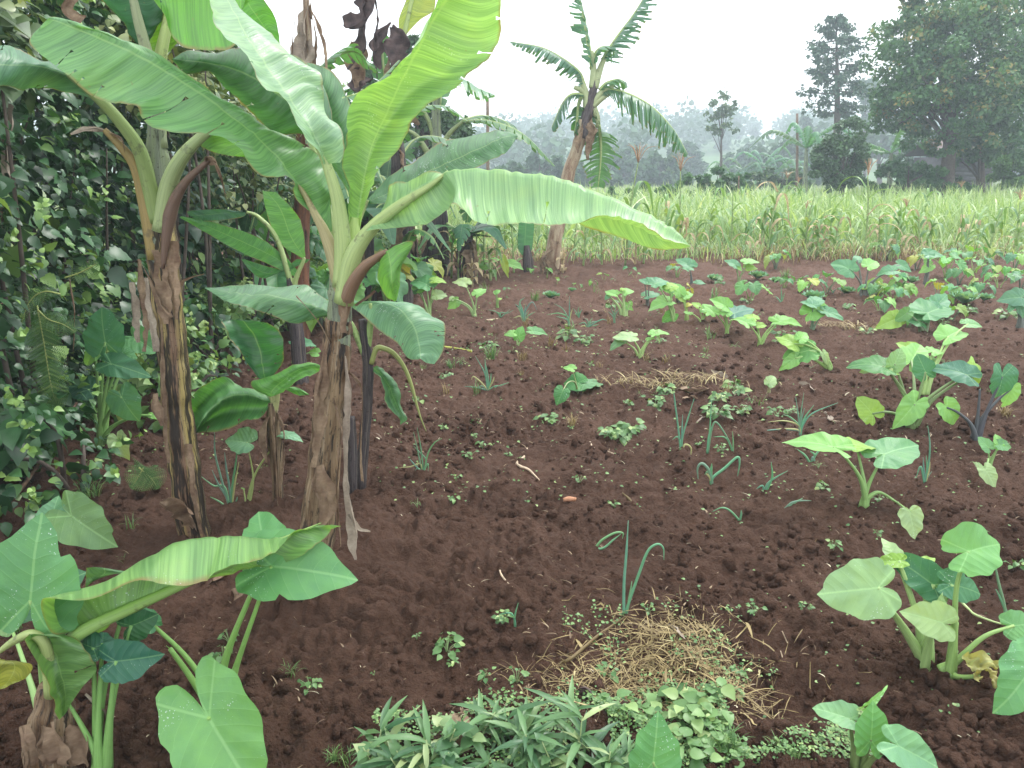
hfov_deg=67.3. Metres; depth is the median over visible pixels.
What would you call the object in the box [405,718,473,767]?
lance leaf weed
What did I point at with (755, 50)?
sky
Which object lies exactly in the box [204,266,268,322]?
cocoyam plant
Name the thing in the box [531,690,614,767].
lance leaf weed
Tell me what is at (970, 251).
cocoyam plant
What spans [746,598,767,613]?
broadleaf weed
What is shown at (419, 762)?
lance leaf weed
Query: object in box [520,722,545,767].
lance leaf weed
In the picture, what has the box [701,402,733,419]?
broadleaf weed
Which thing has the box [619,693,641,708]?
broadleaf weed
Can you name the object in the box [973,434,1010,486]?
cocoyam plant
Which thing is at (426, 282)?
cocoyam plant
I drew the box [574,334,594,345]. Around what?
broadleaf weed
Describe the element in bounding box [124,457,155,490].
fern frond
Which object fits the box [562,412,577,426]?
grass tuft
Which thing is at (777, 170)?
banana plant
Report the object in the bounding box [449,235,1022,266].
withered edge grass
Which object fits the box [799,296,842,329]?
cocoyam plant
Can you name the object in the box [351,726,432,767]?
lance leaf weed
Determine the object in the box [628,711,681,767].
cocoyam plant
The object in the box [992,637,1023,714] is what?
cocoyam plant
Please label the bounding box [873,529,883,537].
broadleaf weed
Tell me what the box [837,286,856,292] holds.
cabbage plant
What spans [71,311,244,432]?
undergrowth plant
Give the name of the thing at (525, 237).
banana sucker
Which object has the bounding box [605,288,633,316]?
cocoyam plant
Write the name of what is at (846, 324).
dry grass scatter
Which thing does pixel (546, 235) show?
maize plant
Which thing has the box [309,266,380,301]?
cocoyam plant
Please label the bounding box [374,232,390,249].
undergrowth plant
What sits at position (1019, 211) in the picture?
maize plant
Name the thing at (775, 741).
grass tuft
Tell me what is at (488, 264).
maize plant
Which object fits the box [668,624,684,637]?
dead leaf scrap
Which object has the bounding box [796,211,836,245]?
maize plant
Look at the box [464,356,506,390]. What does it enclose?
spring onion
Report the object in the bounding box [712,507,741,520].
spring onion
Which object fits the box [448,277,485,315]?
cocoyam plant
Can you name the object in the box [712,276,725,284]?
broadleaf weed
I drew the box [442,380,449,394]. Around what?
grass tuft
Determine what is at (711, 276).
cabbage plant
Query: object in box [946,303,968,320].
cocoyam plant
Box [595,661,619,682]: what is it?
broadleaf weed
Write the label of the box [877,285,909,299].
cocoyam plant
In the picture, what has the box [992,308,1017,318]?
broadleaf weed
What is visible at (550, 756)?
lance leaf weed
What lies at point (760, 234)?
maize plant
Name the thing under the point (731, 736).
grass tuft
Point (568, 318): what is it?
spring onion
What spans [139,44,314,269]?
hedge shrub
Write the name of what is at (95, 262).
fern frond
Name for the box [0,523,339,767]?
banana sucker
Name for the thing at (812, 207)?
maize plant
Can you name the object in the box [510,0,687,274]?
banana plant
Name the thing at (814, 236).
maize plant
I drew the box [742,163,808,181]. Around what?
banana plant
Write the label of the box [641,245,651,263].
maize plant
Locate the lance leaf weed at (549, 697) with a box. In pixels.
[523,675,600,747]
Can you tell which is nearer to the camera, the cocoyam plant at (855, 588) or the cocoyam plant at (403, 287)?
the cocoyam plant at (855, 588)
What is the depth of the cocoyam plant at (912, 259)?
11.62 m
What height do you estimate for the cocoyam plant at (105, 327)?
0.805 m
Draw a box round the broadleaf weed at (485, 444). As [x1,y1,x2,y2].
[475,441,491,448]
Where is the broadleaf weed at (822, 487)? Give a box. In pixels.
[815,480,830,491]
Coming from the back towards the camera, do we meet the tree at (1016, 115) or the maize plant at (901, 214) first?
the tree at (1016, 115)
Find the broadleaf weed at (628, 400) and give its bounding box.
[623,399,633,405]
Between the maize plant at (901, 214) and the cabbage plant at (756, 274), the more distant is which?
the maize plant at (901, 214)
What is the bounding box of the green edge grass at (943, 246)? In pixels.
[456,226,1023,261]
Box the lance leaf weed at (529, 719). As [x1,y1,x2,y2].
[503,698,544,767]
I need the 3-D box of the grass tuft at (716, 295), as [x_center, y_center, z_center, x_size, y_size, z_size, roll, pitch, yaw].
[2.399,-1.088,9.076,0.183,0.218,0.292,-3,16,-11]
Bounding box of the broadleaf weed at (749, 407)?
[731,404,752,415]
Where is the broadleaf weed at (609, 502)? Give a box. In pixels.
[607,500,619,507]
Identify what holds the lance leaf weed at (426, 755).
on the ground at (418, 578)
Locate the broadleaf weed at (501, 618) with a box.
[491,609,514,623]
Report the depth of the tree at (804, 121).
113.19 m
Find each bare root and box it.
[515,448,539,480]
[559,616,625,675]
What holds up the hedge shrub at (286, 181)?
on the ground at (418, 578)
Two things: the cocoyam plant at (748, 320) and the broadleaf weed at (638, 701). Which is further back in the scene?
the cocoyam plant at (748, 320)
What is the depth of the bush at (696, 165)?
104.53 m
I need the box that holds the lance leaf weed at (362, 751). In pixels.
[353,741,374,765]
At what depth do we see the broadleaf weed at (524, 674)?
2.30 m
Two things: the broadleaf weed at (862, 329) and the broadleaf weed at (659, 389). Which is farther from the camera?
the broadleaf weed at (862, 329)
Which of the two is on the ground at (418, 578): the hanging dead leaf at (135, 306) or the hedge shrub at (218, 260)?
the hedge shrub at (218, 260)
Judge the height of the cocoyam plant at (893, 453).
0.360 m
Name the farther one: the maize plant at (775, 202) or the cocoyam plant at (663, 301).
the maize plant at (775, 202)
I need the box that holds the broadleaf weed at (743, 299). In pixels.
[739,297,753,303]
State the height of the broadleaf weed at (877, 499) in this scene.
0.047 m
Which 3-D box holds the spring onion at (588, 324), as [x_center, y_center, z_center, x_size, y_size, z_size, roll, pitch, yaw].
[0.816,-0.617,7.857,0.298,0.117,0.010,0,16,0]
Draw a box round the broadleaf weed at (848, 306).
[842,303,856,309]
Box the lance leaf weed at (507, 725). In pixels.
[481,696,552,767]
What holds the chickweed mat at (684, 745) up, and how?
on the ground at (418, 578)
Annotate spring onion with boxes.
[202,432,238,503]
[399,429,441,469]
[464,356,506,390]
[490,310,512,317]
[499,604,517,626]
[514,297,536,321]
[548,296,572,325]
[573,308,581,317]
[580,318,606,326]
[596,531,623,549]
[609,307,619,322]
[622,520,663,614]
[672,394,693,453]
[697,456,740,484]
[706,400,733,453]
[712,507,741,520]
[715,431,733,450]
[758,463,786,489]
[767,394,836,435]
[775,288,784,301]
[785,498,810,507]
[797,449,819,461]
[916,429,931,482]
[995,569,1006,612]
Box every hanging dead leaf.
[0,103,13,177]
[61,0,86,22]
[69,279,74,348]
[129,282,140,342]
[137,259,149,351]
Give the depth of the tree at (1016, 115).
31.66 m
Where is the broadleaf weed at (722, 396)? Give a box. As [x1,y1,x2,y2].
[708,391,731,402]
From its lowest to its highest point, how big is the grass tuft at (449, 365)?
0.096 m
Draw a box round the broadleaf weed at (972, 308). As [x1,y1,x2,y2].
[957,304,977,312]
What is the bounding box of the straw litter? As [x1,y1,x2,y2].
[25,276,1023,767]
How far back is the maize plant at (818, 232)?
13.16 m
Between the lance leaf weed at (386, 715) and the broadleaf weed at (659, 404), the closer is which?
the lance leaf weed at (386, 715)
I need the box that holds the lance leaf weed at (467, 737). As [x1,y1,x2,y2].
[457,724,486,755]
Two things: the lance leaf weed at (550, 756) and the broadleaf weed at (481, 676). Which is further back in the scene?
the broadleaf weed at (481, 676)
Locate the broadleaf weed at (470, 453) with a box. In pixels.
[461,450,478,458]
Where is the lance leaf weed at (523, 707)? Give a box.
[475,696,549,755]
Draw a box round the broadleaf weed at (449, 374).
[438,371,453,378]
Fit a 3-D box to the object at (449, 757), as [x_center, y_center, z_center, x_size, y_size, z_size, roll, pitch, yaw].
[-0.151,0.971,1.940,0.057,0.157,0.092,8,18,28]
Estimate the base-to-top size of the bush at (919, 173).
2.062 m
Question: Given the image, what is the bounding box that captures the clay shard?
[563,496,575,501]
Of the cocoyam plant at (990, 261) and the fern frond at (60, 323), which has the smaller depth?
the fern frond at (60, 323)
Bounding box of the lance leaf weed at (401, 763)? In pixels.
[362,730,462,767]
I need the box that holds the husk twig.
[622,492,642,510]
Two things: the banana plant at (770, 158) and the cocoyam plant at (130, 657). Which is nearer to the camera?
the cocoyam plant at (130, 657)
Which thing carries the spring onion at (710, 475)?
on the ground at (418, 578)
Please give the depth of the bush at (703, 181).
28.76 m
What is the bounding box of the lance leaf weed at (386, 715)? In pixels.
[353,695,421,760]
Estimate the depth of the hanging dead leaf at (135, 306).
3.80 m
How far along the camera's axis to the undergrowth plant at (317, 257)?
8.29 m
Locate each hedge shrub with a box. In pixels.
[0,0,140,432]
[0,0,157,408]
[0,0,239,372]
[0,89,96,500]
[3,3,213,381]
[37,19,274,344]
[108,34,292,289]
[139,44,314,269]
[220,45,316,263]
[223,115,315,261]
[263,81,383,261]
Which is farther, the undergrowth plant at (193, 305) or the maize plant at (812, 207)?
the maize plant at (812, 207)
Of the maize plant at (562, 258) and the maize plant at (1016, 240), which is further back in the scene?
the maize plant at (1016, 240)
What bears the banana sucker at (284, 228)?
on the ground at (418, 578)
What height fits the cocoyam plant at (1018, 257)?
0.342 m
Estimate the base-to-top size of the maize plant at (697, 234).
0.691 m
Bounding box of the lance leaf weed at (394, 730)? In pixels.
[347,705,420,764]
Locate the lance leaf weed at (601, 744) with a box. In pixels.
[580,734,633,767]
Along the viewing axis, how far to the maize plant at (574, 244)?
12.88 m
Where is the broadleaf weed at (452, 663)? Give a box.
[446,657,458,666]
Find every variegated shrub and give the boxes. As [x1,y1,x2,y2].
[0,0,46,482]
[26,0,234,370]
[169,82,300,325]
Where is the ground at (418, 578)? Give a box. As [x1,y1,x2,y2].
[0,180,1023,767]
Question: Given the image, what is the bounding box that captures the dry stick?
[14,402,77,498]
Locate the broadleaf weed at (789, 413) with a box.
[777,405,796,415]
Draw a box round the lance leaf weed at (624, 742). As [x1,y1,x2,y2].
[575,729,652,767]
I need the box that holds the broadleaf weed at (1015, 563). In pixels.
[1003,558,1023,569]
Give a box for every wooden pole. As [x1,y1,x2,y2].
[486,97,489,169]
[795,113,798,190]
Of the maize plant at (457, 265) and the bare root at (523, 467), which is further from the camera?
the maize plant at (457, 265)
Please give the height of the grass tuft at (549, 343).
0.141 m
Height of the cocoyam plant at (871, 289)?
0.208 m
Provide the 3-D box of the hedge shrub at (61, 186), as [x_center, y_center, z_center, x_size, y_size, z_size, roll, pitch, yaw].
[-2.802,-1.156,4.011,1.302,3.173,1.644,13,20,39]
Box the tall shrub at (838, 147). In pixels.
[807,114,871,196]
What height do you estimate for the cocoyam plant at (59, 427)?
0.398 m
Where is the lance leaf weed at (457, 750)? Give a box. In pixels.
[440,747,461,758]
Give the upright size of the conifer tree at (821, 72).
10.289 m
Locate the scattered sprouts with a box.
[61,264,1023,746]
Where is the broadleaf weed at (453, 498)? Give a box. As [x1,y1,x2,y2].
[449,495,459,503]
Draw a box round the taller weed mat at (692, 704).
[598,677,751,767]
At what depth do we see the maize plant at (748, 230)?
13.95 m
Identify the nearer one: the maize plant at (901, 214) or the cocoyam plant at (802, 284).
the cocoyam plant at (802, 284)
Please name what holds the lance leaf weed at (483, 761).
on the ground at (418, 578)
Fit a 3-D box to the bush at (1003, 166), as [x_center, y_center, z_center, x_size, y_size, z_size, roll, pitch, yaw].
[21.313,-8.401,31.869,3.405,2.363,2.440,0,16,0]
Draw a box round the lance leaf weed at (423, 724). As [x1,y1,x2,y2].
[372,701,473,764]
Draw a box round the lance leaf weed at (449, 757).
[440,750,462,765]
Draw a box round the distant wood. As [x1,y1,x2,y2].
[21,95,1019,178]
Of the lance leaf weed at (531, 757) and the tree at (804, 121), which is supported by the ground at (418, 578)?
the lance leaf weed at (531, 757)
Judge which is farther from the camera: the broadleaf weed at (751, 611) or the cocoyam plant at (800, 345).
the cocoyam plant at (800, 345)
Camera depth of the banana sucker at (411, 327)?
3.58 m
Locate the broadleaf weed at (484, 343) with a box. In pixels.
[477,341,498,349]
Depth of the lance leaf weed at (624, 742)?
1.95 m
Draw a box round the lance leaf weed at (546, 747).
[534,732,564,767]
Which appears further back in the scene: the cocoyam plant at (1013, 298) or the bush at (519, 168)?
the bush at (519, 168)
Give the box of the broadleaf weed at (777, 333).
[770,330,796,341]
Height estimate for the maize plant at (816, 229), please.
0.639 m
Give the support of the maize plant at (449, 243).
on the ground at (418, 578)
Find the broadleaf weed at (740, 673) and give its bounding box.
[729,664,751,678]
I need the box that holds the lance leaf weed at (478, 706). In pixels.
[451,690,515,755]
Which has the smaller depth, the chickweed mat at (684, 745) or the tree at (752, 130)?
the chickweed mat at (684, 745)
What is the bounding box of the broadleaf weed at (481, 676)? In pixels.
[478,666,495,683]
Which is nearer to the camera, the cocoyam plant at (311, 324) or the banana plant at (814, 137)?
the cocoyam plant at (311, 324)
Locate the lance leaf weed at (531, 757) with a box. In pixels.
[487,708,565,767]
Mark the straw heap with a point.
(664, 666)
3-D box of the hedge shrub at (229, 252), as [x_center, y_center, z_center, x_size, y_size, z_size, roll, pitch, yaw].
[-3.077,-2.231,7.486,1.768,3.365,1.916,0,16,0]
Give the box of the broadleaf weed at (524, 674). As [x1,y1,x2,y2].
[508,666,529,683]
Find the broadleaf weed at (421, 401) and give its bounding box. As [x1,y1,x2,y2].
[412,395,426,403]
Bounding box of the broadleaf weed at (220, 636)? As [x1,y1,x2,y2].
[217,629,238,641]
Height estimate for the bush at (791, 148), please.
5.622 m
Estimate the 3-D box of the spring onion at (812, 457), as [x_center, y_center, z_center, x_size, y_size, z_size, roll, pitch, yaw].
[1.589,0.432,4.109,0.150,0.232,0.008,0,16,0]
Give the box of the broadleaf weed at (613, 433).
[596,426,623,439]
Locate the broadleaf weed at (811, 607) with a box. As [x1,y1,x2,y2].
[798,601,814,609]
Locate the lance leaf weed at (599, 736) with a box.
[554,710,619,767]
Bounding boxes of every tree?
[362,32,476,159]
[703,87,739,177]
[705,108,760,138]
[785,114,820,154]
[795,13,877,194]
[850,76,877,176]
[857,0,1023,196]
[955,126,1004,192]
[956,0,1023,163]
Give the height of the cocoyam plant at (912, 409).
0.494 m
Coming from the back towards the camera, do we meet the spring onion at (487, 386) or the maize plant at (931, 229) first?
the maize plant at (931, 229)
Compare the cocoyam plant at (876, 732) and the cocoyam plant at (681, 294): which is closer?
the cocoyam plant at (876, 732)
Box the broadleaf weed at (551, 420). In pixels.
[533,412,557,423]
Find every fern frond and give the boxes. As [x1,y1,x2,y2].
[20,280,60,324]
[26,305,68,414]
[37,310,75,337]
[64,257,99,282]
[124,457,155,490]
[138,466,166,490]
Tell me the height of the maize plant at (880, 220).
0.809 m
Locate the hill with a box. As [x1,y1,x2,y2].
[57,131,963,180]
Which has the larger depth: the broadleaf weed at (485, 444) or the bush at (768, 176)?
the bush at (768, 176)
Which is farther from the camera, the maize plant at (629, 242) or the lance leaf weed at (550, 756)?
the maize plant at (629, 242)
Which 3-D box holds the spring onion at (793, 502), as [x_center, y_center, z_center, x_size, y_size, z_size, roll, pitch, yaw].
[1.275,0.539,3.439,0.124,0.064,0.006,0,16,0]
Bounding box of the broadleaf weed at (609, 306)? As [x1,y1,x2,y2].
[605,300,618,307]
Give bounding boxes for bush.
[485,162,525,172]
[505,151,580,182]
[557,160,624,186]
[607,146,645,184]
[608,182,678,199]
[628,150,694,185]
[666,140,709,176]
[674,165,751,196]
[716,143,765,183]
[746,166,815,192]
[761,133,808,177]
[799,143,850,185]
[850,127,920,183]
[864,158,979,197]
[884,146,935,178]
[985,154,1023,192]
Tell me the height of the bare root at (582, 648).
0.037 m
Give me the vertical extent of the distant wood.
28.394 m
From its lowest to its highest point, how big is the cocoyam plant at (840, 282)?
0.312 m
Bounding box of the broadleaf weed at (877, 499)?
[872,494,886,501]
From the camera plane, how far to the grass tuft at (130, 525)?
3.29 m
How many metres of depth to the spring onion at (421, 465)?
3.87 m
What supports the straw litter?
on the ground at (418, 578)
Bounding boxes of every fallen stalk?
[445,346,471,351]
[960,602,1002,624]
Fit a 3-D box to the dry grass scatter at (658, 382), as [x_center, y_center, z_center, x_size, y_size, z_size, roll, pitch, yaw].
[1.103,-0.023,5.417,1.614,0.146,0.613,0,16,0]
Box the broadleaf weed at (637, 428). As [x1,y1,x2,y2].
[616,418,646,434]
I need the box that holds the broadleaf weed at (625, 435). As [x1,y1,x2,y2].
[607,424,636,445]
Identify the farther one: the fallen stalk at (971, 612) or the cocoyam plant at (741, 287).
the cocoyam plant at (741, 287)
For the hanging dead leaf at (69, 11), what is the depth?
3.43 m
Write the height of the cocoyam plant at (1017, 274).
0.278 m
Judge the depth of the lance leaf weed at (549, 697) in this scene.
2.03 m
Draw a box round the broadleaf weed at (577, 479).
[571,475,585,483]
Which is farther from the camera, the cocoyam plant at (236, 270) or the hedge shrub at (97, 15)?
the cocoyam plant at (236, 270)
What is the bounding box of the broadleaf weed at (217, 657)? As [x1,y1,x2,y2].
[208,645,232,662]
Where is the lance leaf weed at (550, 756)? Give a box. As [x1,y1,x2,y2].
[531,748,555,767]
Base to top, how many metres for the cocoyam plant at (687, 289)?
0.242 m
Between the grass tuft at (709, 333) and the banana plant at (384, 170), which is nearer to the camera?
the grass tuft at (709, 333)
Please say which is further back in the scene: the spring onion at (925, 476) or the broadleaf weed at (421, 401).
the broadleaf weed at (421, 401)
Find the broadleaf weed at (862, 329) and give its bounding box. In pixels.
[859,327,877,333]
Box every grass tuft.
[71,479,106,497]
[125,516,142,529]
[281,660,302,677]
[322,744,343,763]
[329,745,353,767]
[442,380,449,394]
[447,359,454,368]
[472,379,481,393]
[483,343,498,359]
[517,351,527,360]
[519,312,531,326]
[530,291,539,300]
[548,336,556,346]
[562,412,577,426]
[704,324,717,340]
[706,715,749,761]
[710,285,724,298]
[718,381,731,392]
[765,731,786,750]
[779,269,791,277]
[787,743,803,759]
[997,404,1015,416]
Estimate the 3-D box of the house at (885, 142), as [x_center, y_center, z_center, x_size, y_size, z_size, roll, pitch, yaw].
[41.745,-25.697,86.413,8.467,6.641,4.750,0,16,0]
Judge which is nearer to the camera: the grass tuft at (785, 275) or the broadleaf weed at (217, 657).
the broadleaf weed at (217, 657)
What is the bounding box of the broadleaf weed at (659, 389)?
[654,383,675,394]
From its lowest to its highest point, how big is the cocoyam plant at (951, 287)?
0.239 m
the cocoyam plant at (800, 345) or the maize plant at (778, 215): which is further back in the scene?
the maize plant at (778, 215)
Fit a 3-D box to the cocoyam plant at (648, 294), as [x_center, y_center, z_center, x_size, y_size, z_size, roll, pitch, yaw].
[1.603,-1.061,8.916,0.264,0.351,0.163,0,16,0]
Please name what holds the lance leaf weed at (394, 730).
on the ground at (418, 578)
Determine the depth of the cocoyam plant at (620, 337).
6.31 m
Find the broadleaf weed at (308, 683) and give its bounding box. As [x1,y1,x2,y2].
[297,677,322,694]
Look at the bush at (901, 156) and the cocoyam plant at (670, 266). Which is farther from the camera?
the bush at (901, 156)
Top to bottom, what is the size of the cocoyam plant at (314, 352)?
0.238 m
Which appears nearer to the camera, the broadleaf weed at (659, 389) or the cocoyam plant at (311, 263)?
the broadleaf weed at (659, 389)
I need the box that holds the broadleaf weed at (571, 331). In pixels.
[555,326,578,340]
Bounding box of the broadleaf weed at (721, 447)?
[713,443,728,451]
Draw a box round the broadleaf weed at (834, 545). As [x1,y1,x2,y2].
[825,539,842,550]
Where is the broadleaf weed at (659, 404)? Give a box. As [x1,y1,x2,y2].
[639,394,665,408]
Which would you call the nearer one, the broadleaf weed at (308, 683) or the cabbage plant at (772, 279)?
the broadleaf weed at (308, 683)
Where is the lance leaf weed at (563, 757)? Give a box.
[551,730,581,767]
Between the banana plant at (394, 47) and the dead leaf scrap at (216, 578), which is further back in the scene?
the banana plant at (394, 47)
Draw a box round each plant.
[0,0,279,538]
[0,369,146,536]
[0,513,85,705]
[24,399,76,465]
[29,0,690,601]
[34,490,117,549]
[68,307,155,459]
[69,609,163,767]
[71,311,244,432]
[132,275,249,389]
[144,512,357,767]
[185,258,239,288]
[186,276,284,366]
[187,266,273,318]
[193,205,325,327]
[199,266,239,276]
[199,280,251,337]
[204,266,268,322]
[213,268,248,280]
[225,427,302,500]
[240,276,289,332]
[241,0,399,338]
[246,255,317,328]
[254,250,326,286]
[288,338,320,362]
[306,299,357,331]
[309,263,361,326]
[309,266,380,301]
[310,179,450,300]
[310,246,326,267]
[310,255,326,265]
[327,257,417,301]
[341,158,418,276]
[342,0,467,302]
[367,262,414,300]
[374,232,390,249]
[374,239,384,250]
[374,249,431,276]
[380,229,434,258]
[403,77,554,275]
[410,274,446,314]
[411,256,443,277]
[418,212,516,282]
[428,718,473,757]
[429,231,461,277]
[443,239,481,278]
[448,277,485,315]
[461,233,500,277]
[462,258,482,287]
[466,222,509,272]
[478,228,512,272]
[478,254,522,277]
[480,245,501,280]
[491,224,517,259]
[493,290,501,307]
[494,228,522,272]
[504,326,546,345]
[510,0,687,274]
[534,226,549,255]
[542,290,559,297]
[553,364,602,404]
[556,248,566,272]
[561,223,593,260]
[567,227,609,265]
[588,229,620,264]
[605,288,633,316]
[610,329,668,358]
[611,143,654,265]
[620,239,653,264]
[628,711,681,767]
[639,277,659,305]
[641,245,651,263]
[648,277,678,321]
[659,283,693,302]
[660,214,689,260]
[661,194,669,225]
[666,154,695,260]
[666,263,688,277]
[673,284,692,319]
[675,258,704,284]
[681,219,714,257]
[684,302,711,321]
[693,208,723,251]
[700,194,756,255]
[704,161,763,185]
[705,296,753,333]
[706,184,735,212]
[707,273,723,280]
[723,158,765,181]
[724,258,758,281]
[730,147,790,188]
[730,314,802,345]
[732,159,784,189]
[733,280,772,300]
[735,213,755,253]
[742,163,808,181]
[742,182,803,249]
[745,204,773,255]
[747,122,852,194]
[748,152,809,175]
[748,270,768,278]
[753,216,774,243]
[762,212,793,252]
[764,249,791,268]
[764,375,776,392]
[765,206,782,253]
[768,277,778,282]
[774,275,795,287]
[775,171,800,202]
[775,331,832,370]
[782,432,923,538]
[784,192,827,254]
[791,177,808,201]
[792,200,821,247]
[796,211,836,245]
[797,275,827,292]
[798,222,828,255]
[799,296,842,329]
[801,289,827,297]
[804,218,831,254]
[807,219,822,243]
[808,271,845,293]
[812,685,937,767]
[817,538,979,671]
[821,211,841,246]
[822,159,905,258]
[822,209,856,255]
[831,255,910,296]
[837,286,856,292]
[846,343,981,429]
[853,128,928,184]
[857,281,886,295]
[861,214,893,256]
[863,294,895,312]
[867,242,900,260]
[876,201,918,238]
[876,294,954,331]
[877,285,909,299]
[883,210,907,256]
[886,279,917,296]
[887,197,917,244]
[888,270,909,281]
[896,318,981,395]
[901,209,935,254]
[901,211,932,247]
[906,254,930,269]
[907,275,919,282]
[914,184,940,210]
[916,218,943,248]
[918,248,942,284]
[924,252,967,278]
[925,278,953,293]
[925,293,953,303]
[936,363,1020,440]
[937,522,1023,688]
[940,283,977,300]
[942,245,974,260]
[945,267,974,285]
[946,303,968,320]
[947,213,987,251]
[948,290,980,302]
[957,205,969,242]
[962,207,1012,263]
[964,246,1004,264]
[964,256,994,272]
[968,277,995,294]
[969,213,987,252]
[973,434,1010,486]
[975,263,1001,280]
[978,293,995,300]
[983,272,1014,287]
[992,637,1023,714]
[996,189,1023,249]
[997,287,1023,327]
[1001,266,1019,279]
[1005,250,1023,268]
[1009,213,1023,252]
[1010,269,1023,288]
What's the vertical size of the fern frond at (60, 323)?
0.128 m
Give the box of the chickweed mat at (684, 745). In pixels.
[372,595,872,767]
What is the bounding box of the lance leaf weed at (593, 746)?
[570,727,627,767]
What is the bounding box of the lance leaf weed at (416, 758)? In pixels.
[408,737,441,767]
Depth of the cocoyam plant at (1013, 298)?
7.45 m
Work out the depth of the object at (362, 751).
1.92 m
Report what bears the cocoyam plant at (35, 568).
on the ground at (418, 578)
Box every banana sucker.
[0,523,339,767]
[180,191,309,385]
[191,320,319,505]
[348,301,445,493]
[517,222,533,272]
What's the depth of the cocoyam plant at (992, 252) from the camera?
12.51 m
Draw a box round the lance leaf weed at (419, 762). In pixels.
[400,749,432,767]
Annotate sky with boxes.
[3,0,1021,138]
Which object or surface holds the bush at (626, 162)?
on the ground at (418, 578)
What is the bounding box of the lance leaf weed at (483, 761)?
[456,720,511,767]
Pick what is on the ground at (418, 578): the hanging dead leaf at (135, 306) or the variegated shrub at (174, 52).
the variegated shrub at (174, 52)
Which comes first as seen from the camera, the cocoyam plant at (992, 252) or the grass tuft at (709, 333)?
the grass tuft at (709, 333)
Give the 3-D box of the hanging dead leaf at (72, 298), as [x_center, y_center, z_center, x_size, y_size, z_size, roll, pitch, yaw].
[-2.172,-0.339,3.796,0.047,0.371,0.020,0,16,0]
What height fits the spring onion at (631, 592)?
0.362 m
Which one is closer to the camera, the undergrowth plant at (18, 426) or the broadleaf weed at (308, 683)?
the broadleaf weed at (308, 683)
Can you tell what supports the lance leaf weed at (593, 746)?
on the ground at (418, 578)
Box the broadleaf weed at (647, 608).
[640,602,654,615]
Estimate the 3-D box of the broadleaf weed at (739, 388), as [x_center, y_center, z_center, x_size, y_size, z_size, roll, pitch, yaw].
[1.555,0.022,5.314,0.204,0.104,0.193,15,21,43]
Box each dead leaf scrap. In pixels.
[209,576,223,583]
[232,588,242,599]
[449,707,463,740]
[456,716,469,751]
[574,686,592,701]
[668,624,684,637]
[676,386,708,392]
[711,369,727,377]
[799,381,814,391]
[823,411,833,419]
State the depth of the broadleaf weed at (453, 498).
3.52 m
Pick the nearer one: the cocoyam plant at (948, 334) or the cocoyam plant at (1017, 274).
the cocoyam plant at (948, 334)
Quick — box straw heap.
[473,577,870,750]
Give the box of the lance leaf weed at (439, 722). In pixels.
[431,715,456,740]
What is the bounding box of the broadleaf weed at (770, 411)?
[766,406,790,416]
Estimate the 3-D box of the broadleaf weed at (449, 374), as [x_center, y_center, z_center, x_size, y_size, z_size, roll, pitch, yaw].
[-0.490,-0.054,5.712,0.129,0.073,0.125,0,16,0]
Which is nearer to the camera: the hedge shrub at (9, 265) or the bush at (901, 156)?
the hedge shrub at (9, 265)
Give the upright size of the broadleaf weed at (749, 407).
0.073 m
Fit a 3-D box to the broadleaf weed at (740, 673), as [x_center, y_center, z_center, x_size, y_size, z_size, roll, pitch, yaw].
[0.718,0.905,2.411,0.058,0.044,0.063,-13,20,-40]
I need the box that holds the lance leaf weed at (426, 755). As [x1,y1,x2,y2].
[392,738,473,767]
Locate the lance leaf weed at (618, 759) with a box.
[600,742,629,767]
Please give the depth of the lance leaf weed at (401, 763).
1.91 m
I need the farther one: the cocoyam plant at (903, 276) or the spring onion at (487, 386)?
the cocoyam plant at (903, 276)
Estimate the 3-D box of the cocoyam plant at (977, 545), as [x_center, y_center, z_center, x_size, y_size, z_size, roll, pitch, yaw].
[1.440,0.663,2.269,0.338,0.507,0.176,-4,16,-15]
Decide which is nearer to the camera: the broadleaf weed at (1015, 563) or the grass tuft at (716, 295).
the broadleaf weed at (1015, 563)
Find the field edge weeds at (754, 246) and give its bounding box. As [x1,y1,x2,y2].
[453,233,1022,254]
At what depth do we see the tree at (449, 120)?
17.77 m
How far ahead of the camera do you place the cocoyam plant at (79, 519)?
3.07 m
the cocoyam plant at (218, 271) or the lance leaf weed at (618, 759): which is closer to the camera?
the lance leaf weed at (618, 759)
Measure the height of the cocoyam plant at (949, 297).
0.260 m
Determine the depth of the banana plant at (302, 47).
6.40 m
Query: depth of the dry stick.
3.68 m
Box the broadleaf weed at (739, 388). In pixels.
[721,377,751,394]
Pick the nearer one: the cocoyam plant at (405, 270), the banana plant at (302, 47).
the banana plant at (302, 47)
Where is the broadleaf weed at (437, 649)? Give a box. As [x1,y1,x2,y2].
[432,631,465,660]
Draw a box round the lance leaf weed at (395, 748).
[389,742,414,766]
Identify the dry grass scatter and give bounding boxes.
[560,367,781,393]
[616,242,801,254]
[802,319,901,330]
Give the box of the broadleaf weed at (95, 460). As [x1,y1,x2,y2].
[73,458,103,473]
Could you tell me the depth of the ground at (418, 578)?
3.43 m
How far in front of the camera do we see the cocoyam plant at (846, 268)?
9.23 m
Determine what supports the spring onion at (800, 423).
on the ground at (418, 578)
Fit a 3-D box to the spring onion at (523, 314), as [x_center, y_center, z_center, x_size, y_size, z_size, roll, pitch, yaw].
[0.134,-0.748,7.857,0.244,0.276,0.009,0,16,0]

